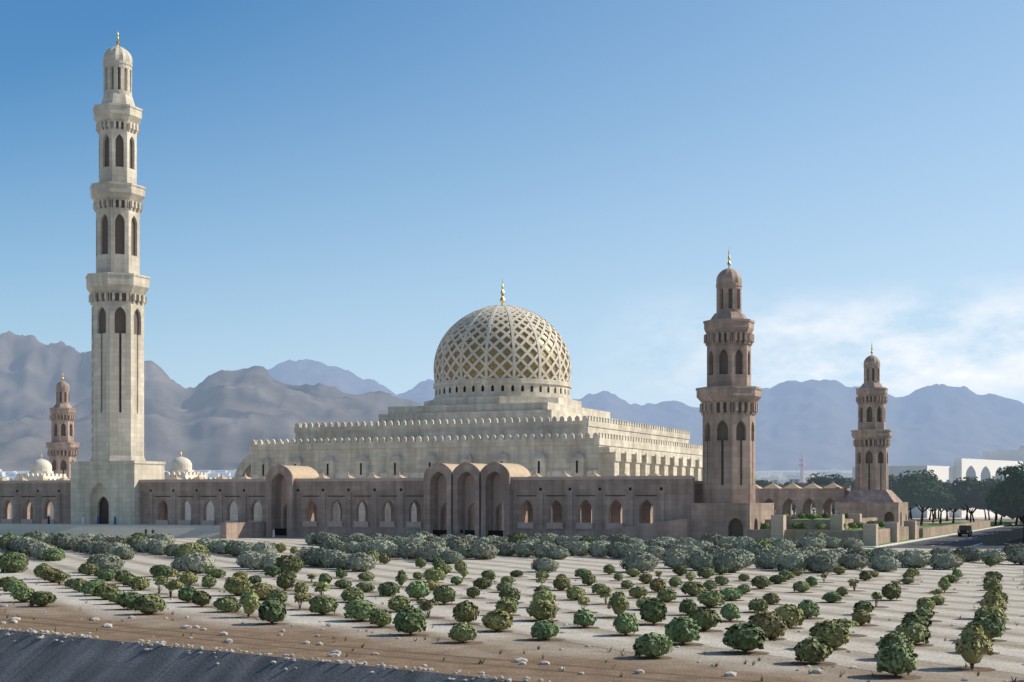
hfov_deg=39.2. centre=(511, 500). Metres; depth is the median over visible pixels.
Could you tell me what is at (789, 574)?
shrub
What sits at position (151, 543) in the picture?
hedge
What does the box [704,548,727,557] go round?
hedge
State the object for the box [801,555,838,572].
hedge
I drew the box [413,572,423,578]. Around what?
shrub
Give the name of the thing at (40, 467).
domed building
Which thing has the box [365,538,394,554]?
hedge
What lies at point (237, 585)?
shrub
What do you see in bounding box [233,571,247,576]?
shrub
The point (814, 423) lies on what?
mountains
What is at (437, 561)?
hedge shrub
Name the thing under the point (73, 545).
hedge
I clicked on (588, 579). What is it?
shrub
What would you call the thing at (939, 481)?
tree
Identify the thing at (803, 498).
riwaq
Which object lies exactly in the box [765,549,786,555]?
hedge
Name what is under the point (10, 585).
shrub
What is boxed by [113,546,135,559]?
hedge
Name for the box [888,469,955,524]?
tree
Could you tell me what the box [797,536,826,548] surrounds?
hedge
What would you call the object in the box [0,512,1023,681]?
field ground
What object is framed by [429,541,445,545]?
hedge
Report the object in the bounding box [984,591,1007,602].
shrub
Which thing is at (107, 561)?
hedge
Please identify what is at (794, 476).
distant city
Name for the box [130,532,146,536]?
hedge
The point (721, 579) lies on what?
shrub
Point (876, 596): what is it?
shrub
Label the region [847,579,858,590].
shrub
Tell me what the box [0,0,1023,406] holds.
sky
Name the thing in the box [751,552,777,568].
hedge
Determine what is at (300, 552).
hedge
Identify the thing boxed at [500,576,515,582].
shrub
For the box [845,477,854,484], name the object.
tree
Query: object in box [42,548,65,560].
hedge
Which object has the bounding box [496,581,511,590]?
shrub
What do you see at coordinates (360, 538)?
hedge
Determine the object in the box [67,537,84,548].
hedge
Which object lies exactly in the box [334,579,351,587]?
shrub
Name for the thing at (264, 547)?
hedge
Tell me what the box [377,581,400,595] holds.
shrub
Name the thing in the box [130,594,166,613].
shrub
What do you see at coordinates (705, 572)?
shrub
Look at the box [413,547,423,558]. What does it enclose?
hedge
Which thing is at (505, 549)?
hedge
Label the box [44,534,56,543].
hedge
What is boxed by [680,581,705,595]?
shrub
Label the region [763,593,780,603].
shrub
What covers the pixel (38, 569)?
shrub
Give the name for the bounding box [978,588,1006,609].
shrub
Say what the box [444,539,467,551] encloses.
hedge
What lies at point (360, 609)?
shrub
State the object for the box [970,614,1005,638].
shrub
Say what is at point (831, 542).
hedge
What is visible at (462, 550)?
hedge
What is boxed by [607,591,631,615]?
shrub
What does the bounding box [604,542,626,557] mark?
hedge
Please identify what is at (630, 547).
hedge
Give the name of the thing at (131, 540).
hedge
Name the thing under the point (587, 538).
hedge
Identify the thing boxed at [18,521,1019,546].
road
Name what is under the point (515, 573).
shrub
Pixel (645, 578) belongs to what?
shrub
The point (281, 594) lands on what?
shrub
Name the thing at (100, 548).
hedge
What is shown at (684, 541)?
hedge
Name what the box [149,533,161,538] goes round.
hedge
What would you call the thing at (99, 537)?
hedge
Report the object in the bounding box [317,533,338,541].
hedge
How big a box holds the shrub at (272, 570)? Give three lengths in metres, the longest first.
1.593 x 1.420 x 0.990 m
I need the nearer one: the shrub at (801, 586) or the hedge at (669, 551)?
the shrub at (801, 586)
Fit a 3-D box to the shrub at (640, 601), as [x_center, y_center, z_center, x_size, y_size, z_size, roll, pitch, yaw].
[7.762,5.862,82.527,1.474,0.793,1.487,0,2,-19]
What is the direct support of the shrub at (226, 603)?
on the planting pits
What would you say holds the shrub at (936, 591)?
on the planting pits
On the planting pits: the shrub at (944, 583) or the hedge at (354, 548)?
the shrub at (944, 583)
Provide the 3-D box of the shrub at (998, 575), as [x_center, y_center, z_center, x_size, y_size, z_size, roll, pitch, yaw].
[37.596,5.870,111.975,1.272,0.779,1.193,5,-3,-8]
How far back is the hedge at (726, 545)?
161.75 m
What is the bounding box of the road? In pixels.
[881,523,1022,548]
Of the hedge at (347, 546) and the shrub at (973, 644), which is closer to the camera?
the shrub at (973, 644)
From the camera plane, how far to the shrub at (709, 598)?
83.84 m
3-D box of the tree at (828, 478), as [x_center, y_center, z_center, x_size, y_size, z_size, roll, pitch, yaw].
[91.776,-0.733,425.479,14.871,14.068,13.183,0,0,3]
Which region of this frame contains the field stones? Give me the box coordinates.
[0,576,1023,680]
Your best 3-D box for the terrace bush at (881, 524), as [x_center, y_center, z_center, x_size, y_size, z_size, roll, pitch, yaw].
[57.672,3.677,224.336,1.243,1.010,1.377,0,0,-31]
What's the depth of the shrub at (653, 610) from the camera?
72.15 m
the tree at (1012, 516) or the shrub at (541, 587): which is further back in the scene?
the tree at (1012, 516)
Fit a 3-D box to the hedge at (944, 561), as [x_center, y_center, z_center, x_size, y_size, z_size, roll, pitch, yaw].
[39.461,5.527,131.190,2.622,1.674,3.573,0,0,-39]
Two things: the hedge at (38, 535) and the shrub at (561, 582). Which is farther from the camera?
the hedge at (38, 535)
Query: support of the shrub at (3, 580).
on the planting pits
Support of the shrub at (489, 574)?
on the planting pits
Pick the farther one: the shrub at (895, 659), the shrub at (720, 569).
the shrub at (720, 569)
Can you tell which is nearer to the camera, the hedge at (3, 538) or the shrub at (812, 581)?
the shrub at (812, 581)
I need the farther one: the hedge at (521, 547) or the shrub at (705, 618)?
the hedge at (521, 547)
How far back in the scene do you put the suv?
250.56 m
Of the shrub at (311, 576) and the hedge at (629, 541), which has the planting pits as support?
the shrub at (311, 576)
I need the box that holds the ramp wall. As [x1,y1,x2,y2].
[566,518,690,540]
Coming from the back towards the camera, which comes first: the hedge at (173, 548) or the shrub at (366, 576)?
the hedge at (173, 548)
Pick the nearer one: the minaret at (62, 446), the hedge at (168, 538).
the hedge at (168, 538)
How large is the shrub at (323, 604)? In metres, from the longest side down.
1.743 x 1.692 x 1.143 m
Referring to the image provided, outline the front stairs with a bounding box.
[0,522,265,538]
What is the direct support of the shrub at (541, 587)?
on the planting pits
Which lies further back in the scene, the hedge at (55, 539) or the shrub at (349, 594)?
the hedge at (55, 539)
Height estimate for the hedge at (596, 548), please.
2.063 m
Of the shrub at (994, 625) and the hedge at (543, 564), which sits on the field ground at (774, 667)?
the hedge at (543, 564)
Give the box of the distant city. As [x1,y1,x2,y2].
[0,469,851,484]
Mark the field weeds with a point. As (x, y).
(542, 657)
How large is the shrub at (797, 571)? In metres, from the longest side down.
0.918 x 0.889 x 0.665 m
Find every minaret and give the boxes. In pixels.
[46,372,79,478]
[70,32,165,523]
[691,252,773,540]
[835,345,907,525]
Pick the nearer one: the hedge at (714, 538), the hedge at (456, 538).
the hedge at (456, 538)
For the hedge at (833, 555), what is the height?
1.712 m
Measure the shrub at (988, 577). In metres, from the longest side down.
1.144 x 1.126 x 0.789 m
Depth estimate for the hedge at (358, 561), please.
126.57 m
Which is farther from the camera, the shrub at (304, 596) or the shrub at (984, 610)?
the shrub at (304, 596)
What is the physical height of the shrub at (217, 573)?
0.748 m
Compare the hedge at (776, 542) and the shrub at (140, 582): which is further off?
the hedge at (776, 542)
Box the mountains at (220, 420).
[0,331,421,470]
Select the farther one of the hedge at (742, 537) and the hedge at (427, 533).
the hedge at (427, 533)
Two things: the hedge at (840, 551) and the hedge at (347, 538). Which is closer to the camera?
the hedge at (840, 551)
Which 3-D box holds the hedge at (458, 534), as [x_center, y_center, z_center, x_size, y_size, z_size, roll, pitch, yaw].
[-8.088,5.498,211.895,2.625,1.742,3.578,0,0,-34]
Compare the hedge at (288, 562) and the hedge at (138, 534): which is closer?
the hedge at (288, 562)
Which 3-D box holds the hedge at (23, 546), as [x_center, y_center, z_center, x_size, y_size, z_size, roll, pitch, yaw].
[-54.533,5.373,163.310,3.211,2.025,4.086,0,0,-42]
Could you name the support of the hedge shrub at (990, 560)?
on the field ground at (774, 667)
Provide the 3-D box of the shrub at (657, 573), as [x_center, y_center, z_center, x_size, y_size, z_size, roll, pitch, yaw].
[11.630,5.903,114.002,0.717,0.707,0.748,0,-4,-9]
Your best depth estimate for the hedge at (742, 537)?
182.78 m
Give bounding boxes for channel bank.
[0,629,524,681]
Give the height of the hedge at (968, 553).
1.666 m
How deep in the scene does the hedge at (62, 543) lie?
182.63 m
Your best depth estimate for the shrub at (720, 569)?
121.58 m
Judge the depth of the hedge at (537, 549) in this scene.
156.52 m
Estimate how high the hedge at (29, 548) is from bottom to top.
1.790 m
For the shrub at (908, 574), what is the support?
on the planting pits
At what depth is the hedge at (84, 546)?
169.17 m
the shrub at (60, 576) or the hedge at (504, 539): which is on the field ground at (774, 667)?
the hedge at (504, 539)
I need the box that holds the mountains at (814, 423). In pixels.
[266,359,1023,470]
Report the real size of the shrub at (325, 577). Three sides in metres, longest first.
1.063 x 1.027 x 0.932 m
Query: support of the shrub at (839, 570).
on the planting pits
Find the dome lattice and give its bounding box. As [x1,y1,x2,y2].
[434,305,570,383]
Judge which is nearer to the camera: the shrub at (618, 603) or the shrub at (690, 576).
the shrub at (618, 603)
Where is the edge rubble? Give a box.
[0,628,549,681]
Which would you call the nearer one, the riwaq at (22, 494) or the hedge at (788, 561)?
the hedge at (788, 561)
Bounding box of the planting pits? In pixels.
[1,574,1023,679]
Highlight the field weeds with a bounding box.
[4,575,1018,681]
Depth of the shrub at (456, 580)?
106.42 m
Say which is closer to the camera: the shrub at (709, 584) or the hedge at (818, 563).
the shrub at (709, 584)
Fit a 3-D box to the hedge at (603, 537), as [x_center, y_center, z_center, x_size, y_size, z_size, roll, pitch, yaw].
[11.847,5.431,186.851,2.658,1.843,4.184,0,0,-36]
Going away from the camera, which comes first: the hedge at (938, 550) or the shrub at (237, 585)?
the shrub at (237, 585)
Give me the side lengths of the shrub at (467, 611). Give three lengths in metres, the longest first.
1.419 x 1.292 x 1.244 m
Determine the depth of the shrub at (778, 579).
107.75 m
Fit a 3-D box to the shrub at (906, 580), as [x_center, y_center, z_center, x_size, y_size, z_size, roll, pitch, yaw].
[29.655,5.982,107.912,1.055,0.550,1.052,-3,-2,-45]
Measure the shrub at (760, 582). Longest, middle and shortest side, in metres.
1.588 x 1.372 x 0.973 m
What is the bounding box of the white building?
[852,445,1023,517]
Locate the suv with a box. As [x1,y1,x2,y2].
[957,525,971,536]
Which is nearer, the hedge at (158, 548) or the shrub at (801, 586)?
the shrub at (801, 586)
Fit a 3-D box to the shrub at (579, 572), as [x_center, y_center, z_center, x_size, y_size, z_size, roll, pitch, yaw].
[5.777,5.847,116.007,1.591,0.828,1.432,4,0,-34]
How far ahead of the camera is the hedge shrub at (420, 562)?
133.14 m
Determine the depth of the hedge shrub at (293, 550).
168.68 m
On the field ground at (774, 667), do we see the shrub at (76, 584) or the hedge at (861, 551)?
the hedge at (861, 551)
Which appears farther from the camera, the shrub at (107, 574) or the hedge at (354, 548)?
the hedge at (354, 548)
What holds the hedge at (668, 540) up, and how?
on the field ground at (774, 667)
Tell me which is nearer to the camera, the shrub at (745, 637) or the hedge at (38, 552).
the shrub at (745, 637)
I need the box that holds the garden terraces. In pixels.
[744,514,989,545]
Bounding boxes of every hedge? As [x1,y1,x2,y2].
[0,534,17,548]
[0,551,28,572]
[4,538,14,551]
[8,536,22,551]
[13,537,36,550]
[16,539,40,555]
[25,542,42,556]
[28,530,48,542]
[30,542,52,555]
[33,544,56,559]
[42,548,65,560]
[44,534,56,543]
[51,532,73,547]
[58,537,72,549]
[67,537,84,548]
[70,539,80,551]
[75,539,95,551]
[78,533,94,539]
[81,541,93,553]
[84,541,98,554]
[85,552,124,571]
[90,541,110,553]
[92,533,112,541]
[95,542,111,553]
[104,542,129,553]
[110,535,125,542]
[113,537,124,542]
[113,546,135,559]
[126,535,146,550]
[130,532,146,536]
[131,538,144,551]
[136,538,155,552]
[144,539,167,553]
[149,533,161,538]
[152,543,169,554]
[155,533,174,543]
[163,543,175,555]
[169,544,183,556]
[170,557,181,570]
[174,542,209,556]
[177,552,214,572]
[196,538,215,551]
[206,541,214,552]
[211,538,231,553]
[224,540,245,554]
[226,542,242,555]
[235,542,255,554]
[236,550,256,567]
[243,553,264,569]
[251,541,276,554]
[257,552,280,570]
[274,554,303,572]
[294,546,311,563]
[300,546,327,566]
[305,533,314,543]
[310,532,324,544]
[316,548,346,567]
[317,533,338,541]
[318,537,340,548]
[330,541,346,551]
[331,555,349,569]
[339,534,356,541]
[342,541,359,552]
[345,552,376,571]
[351,543,360,553]
[352,535,370,542]
[357,541,369,553]
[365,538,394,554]
[370,533,383,537]
[371,536,387,540]
[384,545,398,557]
[385,537,396,541]
[392,538,409,545]
[395,542,423,558]
[402,538,425,544]
[403,531,416,536]
[409,533,426,538]
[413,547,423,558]
[417,531,433,535]
[421,540,432,546]
[421,543,449,561]
[423,535,440,541]
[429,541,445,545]
[435,537,447,541]
[438,550,463,563]
[440,534,453,537]
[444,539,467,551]
[445,536,468,544]
[452,533,464,536]
[458,545,471,557]
[460,535,476,544]
[466,543,499,559]
[471,536,489,543]
[472,537,492,544]
[487,540,505,554]
[488,535,498,539]
[495,541,515,555]
[496,536,508,541]
[507,533,525,542]
[510,539,535,556]
[521,536,539,542]
[528,533,540,537]
[529,541,555,557]
[530,558,558,571]
[538,533,557,543]
[543,545,570,559]
[553,535,569,545]
[559,541,570,547]
[565,536,583,541]
[566,541,589,555]
[579,536,593,542]
[586,540,609,556]
[590,535,608,543]
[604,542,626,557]
[605,533,630,542]
[619,550,658,571]
[620,542,647,555]
[622,539,644,543]
[644,545,664,560]
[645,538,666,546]
[657,536,676,543]
[660,548,687,559]
[663,543,683,549]
[663,552,689,568]
[674,537,696,545]
[679,544,700,550]
[685,549,703,555]
[685,552,715,570]
[692,540,713,547]
[699,532,721,545]
[700,544,724,550]
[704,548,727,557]
[712,550,745,572]
[716,536,735,544]
[717,543,733,548]
[729,548,754,566]
[730,538,759,548]
[732,536,753,544]
[742,542,769,555]
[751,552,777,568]
[755,538,772,544]
[765,544,774,551]
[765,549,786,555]
[770,538,795,546]
[771,551,808,570]
[774,544,796,553]
[784,538,800,548]
[795,550,814,555]
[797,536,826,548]
[799,546,819,552]
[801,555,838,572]
[802,531,827,538]
[815,550,840,566]
[823,537,840,548]
[826,549,844,554]
[837,553,868,568]
[838,538,863,548]
[844,547,871,560]
[867,547,897,559]
[867,556,901,571]
[894,549,931,567]
[927,547,953,554]
[927,552,963,568]
[951,546,981,561]
[978,549,1007,562]
[980,528,1022,545]
[1001,543,1023,559]
[1007,544,1023,563]
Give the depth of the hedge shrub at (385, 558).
141.29 m
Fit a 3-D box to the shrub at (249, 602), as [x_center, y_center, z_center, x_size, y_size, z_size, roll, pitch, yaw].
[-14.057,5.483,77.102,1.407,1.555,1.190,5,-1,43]
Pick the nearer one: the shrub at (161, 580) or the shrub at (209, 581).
the shrub at (161, 580)
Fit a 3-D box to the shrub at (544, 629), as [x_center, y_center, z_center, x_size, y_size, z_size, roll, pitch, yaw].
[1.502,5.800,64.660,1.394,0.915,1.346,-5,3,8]
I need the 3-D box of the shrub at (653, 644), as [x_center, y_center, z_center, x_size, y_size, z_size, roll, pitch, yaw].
[5.606,5.744,57.324,1.652,1.039,1.547,-5,0,2]
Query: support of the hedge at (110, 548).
on the field ground at (774, 667)
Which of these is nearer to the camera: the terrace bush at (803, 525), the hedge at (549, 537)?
the hedge at (549, 537)
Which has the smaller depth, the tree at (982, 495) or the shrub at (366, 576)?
the shrub at (366, 576)
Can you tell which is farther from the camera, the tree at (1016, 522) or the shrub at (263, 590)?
the tree at (1016, 522)
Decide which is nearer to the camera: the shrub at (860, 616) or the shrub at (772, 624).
the shrub at (772, 624)
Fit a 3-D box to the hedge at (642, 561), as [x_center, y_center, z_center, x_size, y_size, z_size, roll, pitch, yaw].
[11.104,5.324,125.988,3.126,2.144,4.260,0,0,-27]
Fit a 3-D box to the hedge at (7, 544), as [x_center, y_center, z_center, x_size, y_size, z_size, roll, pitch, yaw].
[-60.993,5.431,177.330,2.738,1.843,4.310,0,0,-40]
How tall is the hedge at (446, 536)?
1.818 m
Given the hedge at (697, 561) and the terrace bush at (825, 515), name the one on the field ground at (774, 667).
the hedge at (697, 561)
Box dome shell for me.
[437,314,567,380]
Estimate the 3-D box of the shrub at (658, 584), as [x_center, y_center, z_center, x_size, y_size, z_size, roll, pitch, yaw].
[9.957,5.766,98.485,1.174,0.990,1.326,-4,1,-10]
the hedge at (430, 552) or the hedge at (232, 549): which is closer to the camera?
the hedge at (430, 552)
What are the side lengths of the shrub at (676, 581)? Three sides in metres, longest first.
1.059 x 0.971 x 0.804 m
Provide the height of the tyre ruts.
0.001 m
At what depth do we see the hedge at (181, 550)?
154.82 m
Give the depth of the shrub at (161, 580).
96.33 m
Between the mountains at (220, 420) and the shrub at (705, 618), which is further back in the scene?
the mountains at (220, 420)
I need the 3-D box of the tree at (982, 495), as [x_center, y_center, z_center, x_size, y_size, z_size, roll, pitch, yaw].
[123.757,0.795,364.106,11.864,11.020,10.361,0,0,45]
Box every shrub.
[0,576,16,588]
[3,579,26,592]
[10,586,35,601]
[28,591,56,606]
[33,563,50,577]
[40,567,64,581]
[53,572,70,584]
[64,578,75,586]
[71,578,86,591]
[77,562,98,574]
[79,579,106,595]
[94,583,118,598]
[97,568,116,580]
[107,588,124,603]
[115,570,130,582]
[117,591,140,607]
[121,574,136,586]
[130,576,149,589]
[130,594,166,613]
[149,564,164,574]
[152,565,172,577]
[153,575,168,593]
[164,579,184,596]
[169,570,182,579]
[178,585,196,601]
[179,571,197,584]
[192,590,211,606]
[201,574,216,587]
[204,565,216,574]
[210,569,225,577]
[212,596,240,611]
[223,575,250,595]
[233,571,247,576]
[237,588,260,616]
[248,575,261,582]
[249,582,273,599]
[258,596,286,623]
[264,565,280,576]
[268,588,287,601]
[275,543,286,552]
[276,572,294,589]
[280,569,296,577]
[290,546,298,553]
[293,591,311,609]
[294,582,308,592]
[307,574,316,581]
[308,594,338,614]
[313,581,329,594]
[318,573,331,582]
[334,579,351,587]
[335,569,347,577]
[340,587,363,601]
[343,599,376,620]
[355,582,374,591]
[357,572,374,580]
[367,550,379,561]
[369,608,391,626]
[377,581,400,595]
[378,553,390,563]
[387,595,410,610]
[392,605,426,634]
[395,570,407,586]
[405,580,429,599]
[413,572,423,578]
[415,557,425,567]
[416,598,437,617]
[423,567,445,580]
[426,579,439,589]
[432,558,444,566]
[433,585,455,603]
[434,563,452,574]
[448,622,477,642]
[450,576,462,584]
[452,600,479,622]
[454,560,466,571]
[458,566,468,577]
[466,587,479,597]
[472,578,492,588]
[481,570,495,580]
[481,609,513,630]
[495,596,518,613]
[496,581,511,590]
[498,587,520,599]
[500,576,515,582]
[510,570,522,576]
[526,598,558,619]
[530,620,560,639]
[532,590,555,602]
[533,585,550,592]
[535,571,549,578]
[535,577,544,583]
[553,576,570,589]
[566,586,585,599]
[573,608,596,627]
[574,568,591,577]
[578,597,590,608]
[582,573,595,584]
[591,583,607,593]
[597,586,611,603]
[603,564,614,574]
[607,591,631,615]
[613,573,622,580]
[613,612,638,634]
[621,580,633,588]
[625,568,640,576]
[628,586,647,597]
[632,632,673,657]
[636,596,653,607]
[639,573,652,583]
[639,597,666,624]
[649,578,665,591]
[654,571,662,577]
[656,588,676,601]
[664,616,701,643]
[668,576,681,586]
[672,565,687,575]
[679,598,697,614]
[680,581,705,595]
[685,571,696,581]
[688,607,721,630]
[697,567,715,577]
[697,590,725,606]
[703,579,716,589]
[714,565,727,573]
[715,575,728,584]
[719,587,742,599]
[720,602,740,620]
[722,622,768,652]
[737,584,750,593]
[738,574,749,580]
[748,598,769,611]
[748,610,787,638]
[750,575,770,588]
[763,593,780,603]
[769,574,787,583]
[774,604,804,627]
[778,570,793,578]
[792,581,810,591]
[792,636,832,662]
[793,568,802,575]
[798,599,819,617]
[805,576,817,586]
[809,619,850,647]
[820,573,827,581]
[821,591,841,601]
[833,566,844,574]
[836,586,847,595]
[837,618,859,629]
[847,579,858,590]
[851,609,870,624]
[852,600,873,612]
[859,571,871,580]
[870,570,878,576]
[871,591,882,606]
[874,642,918,676]
[876,631,914,652]
[881,583,900,599]
[893,621,930,643]
[900,577,913,583]
[901,612,932,626]
[903,571,913,578]
[906,568,919,574]
[914,607,934,618]
[916,597,935,609]
[929,589,942,595]
[930,595,944,604]
[937,576,951,592]
[944,574,959,582]
[951,622,993,668]
[952,553,965,562]
[952,569,962,577]
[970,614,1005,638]
[974,605,1008,622]
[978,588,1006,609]
[982,575,997,582]
[983,580,990,589]
[984,555,996,566]
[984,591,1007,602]
[987,578,1002,590]
[988,571,1002,579]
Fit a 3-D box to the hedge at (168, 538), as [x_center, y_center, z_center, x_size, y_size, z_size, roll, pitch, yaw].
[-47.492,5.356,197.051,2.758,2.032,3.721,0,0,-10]
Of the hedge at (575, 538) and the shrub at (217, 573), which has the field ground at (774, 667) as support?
the hedge at (575, 538)
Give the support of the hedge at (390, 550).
on the field ground at (774, 667)
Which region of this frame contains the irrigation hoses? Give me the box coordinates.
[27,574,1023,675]
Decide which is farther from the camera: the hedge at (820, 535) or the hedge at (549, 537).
the hedge at (549, 537)
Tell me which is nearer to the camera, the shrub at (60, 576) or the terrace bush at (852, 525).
the shrub at (60, 576)
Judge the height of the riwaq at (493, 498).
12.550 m
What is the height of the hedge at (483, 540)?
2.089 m
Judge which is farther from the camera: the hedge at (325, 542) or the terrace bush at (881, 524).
the terrace bush at (881, 524)
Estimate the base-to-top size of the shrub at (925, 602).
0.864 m
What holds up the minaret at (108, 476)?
on the field ground at (774, 667)
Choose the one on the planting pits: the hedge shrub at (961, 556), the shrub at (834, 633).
the shrub at (834, 633)
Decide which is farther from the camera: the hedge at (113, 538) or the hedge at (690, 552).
the hedge at (113, 538)
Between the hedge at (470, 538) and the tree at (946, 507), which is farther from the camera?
the tree at (946, 507)
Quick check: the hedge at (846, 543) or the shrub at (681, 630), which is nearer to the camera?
the shrub at (681, 630)
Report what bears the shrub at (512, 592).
on the planting pits
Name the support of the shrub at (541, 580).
on the planting pits
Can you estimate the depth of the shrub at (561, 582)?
100.02 m
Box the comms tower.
[799,454,804,482]
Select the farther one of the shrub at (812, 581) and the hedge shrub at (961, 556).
the hedge shrub at (961, 556)
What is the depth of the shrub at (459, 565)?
125.02 m
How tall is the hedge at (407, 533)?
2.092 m
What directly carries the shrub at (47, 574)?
on the planting pits
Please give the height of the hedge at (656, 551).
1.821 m
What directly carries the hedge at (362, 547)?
on the field ground at (774, 667)
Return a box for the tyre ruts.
[0,614,768,681]
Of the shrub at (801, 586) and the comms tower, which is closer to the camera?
the shrub at (801, 586)
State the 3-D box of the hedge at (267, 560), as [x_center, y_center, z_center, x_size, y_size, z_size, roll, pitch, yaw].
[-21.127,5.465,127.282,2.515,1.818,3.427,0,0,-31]
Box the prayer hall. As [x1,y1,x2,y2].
[233,379,702,522]
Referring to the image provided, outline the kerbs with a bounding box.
[838,522,1022,547]
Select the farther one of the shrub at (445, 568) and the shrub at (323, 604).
the shrub at (445, 568)
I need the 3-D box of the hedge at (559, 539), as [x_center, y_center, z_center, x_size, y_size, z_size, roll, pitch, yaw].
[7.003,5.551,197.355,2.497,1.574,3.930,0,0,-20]
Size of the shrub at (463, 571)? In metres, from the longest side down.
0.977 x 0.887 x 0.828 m
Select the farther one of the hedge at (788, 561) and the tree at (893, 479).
the tree at (893, 479)
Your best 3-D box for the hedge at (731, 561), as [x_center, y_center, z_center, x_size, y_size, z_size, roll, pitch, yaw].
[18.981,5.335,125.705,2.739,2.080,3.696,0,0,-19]
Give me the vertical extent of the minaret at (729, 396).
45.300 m
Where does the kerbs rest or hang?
on the field ground at (774, 667)
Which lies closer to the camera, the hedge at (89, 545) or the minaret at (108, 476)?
the hedge at (89, 545)
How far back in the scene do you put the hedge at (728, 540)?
185.84 m
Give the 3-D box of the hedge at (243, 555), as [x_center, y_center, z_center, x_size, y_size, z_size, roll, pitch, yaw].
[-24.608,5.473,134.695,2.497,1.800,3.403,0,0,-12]
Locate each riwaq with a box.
[0,475,70,523]
[139,461,702,536]
[755,481,850,519]
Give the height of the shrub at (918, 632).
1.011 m
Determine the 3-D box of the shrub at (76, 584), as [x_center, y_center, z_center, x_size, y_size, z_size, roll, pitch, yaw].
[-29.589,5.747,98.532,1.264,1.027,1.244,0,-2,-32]
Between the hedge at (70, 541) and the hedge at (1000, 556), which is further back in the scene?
the hedge at (70, 541)
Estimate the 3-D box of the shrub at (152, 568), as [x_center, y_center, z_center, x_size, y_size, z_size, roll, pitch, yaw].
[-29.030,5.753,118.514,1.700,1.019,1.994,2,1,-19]
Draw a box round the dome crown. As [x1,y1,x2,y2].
[500,277,504,304]
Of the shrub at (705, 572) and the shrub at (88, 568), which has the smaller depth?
the shrub at (705, 572)
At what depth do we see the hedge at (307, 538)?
205.26 m
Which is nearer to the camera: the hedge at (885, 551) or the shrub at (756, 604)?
the shrub at (756, 604)
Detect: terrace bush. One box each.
[761,523,769,528]
[797,513,804,518]
[799,522,807,528]
[808,513,816,519]
[815,523,823,528]
[821,512,829,517]
[848,523,857,528]
[878,521,884,526]
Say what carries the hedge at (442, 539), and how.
on the field ground at (774, 667)
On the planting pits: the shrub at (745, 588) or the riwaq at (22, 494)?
the shrub at (745, 588)
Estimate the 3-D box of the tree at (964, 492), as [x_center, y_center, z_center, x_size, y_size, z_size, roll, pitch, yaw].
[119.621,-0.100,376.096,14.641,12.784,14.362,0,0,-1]
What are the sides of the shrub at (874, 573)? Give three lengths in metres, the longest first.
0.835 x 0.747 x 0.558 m
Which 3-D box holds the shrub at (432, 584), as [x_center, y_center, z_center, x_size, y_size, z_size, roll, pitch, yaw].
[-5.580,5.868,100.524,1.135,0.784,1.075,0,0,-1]
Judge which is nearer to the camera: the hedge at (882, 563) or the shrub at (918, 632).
the shrub at (918, 632)
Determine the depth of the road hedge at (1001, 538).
207.02 m
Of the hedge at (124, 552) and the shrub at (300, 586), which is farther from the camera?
the hedge at (124, 552)
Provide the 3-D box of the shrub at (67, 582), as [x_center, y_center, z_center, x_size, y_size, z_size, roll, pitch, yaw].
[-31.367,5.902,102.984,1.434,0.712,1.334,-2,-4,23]
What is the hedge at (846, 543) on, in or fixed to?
on the field ground at (774, 667)
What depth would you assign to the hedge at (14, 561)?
124.48 m
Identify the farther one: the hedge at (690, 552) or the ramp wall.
the ramp wall
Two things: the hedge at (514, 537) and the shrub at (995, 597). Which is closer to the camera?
the shrub at (995, 597)
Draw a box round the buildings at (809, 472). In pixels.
[2,470,851,511]
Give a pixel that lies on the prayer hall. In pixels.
(545, 428)
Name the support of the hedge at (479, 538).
on the field ground at (774, 667)
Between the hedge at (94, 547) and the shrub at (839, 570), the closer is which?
the shrub at (839, 570)
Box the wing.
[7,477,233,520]
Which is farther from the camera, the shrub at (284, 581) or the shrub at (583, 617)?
the shrub at (284, 581)
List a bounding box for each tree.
[755,479,773,502]
[784,479,806,485]
[802,475,847,485]
[805,473,853,506]
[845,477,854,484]
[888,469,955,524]
[888,474,933,488]
[924,483,943,522]
[927,483,952,522]
[935,480,946,518]
[937,482,952,518]
[940,486,970,522]
[945,476,985,521]
[972,478,1000,524]
[979,483,1001,524]
[983,461,1023,520]
[986,479,1017,525]
[986,480,1023,541]
[997,474,1023,515]
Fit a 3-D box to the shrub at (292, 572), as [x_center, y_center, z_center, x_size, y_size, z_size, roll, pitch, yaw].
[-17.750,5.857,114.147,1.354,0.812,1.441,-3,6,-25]
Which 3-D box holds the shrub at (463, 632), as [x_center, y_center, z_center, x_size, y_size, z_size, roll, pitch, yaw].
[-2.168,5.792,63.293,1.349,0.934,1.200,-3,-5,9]
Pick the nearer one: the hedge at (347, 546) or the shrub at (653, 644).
the shrub at (653, 644)
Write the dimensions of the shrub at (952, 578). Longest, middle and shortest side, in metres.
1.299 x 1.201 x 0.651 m
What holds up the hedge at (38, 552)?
on the field ground at (774, 667)
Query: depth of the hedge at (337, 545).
174.83 m
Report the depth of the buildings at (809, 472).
2988.68 m
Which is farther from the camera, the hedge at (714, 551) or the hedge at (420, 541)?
the hedge at (420, 541)

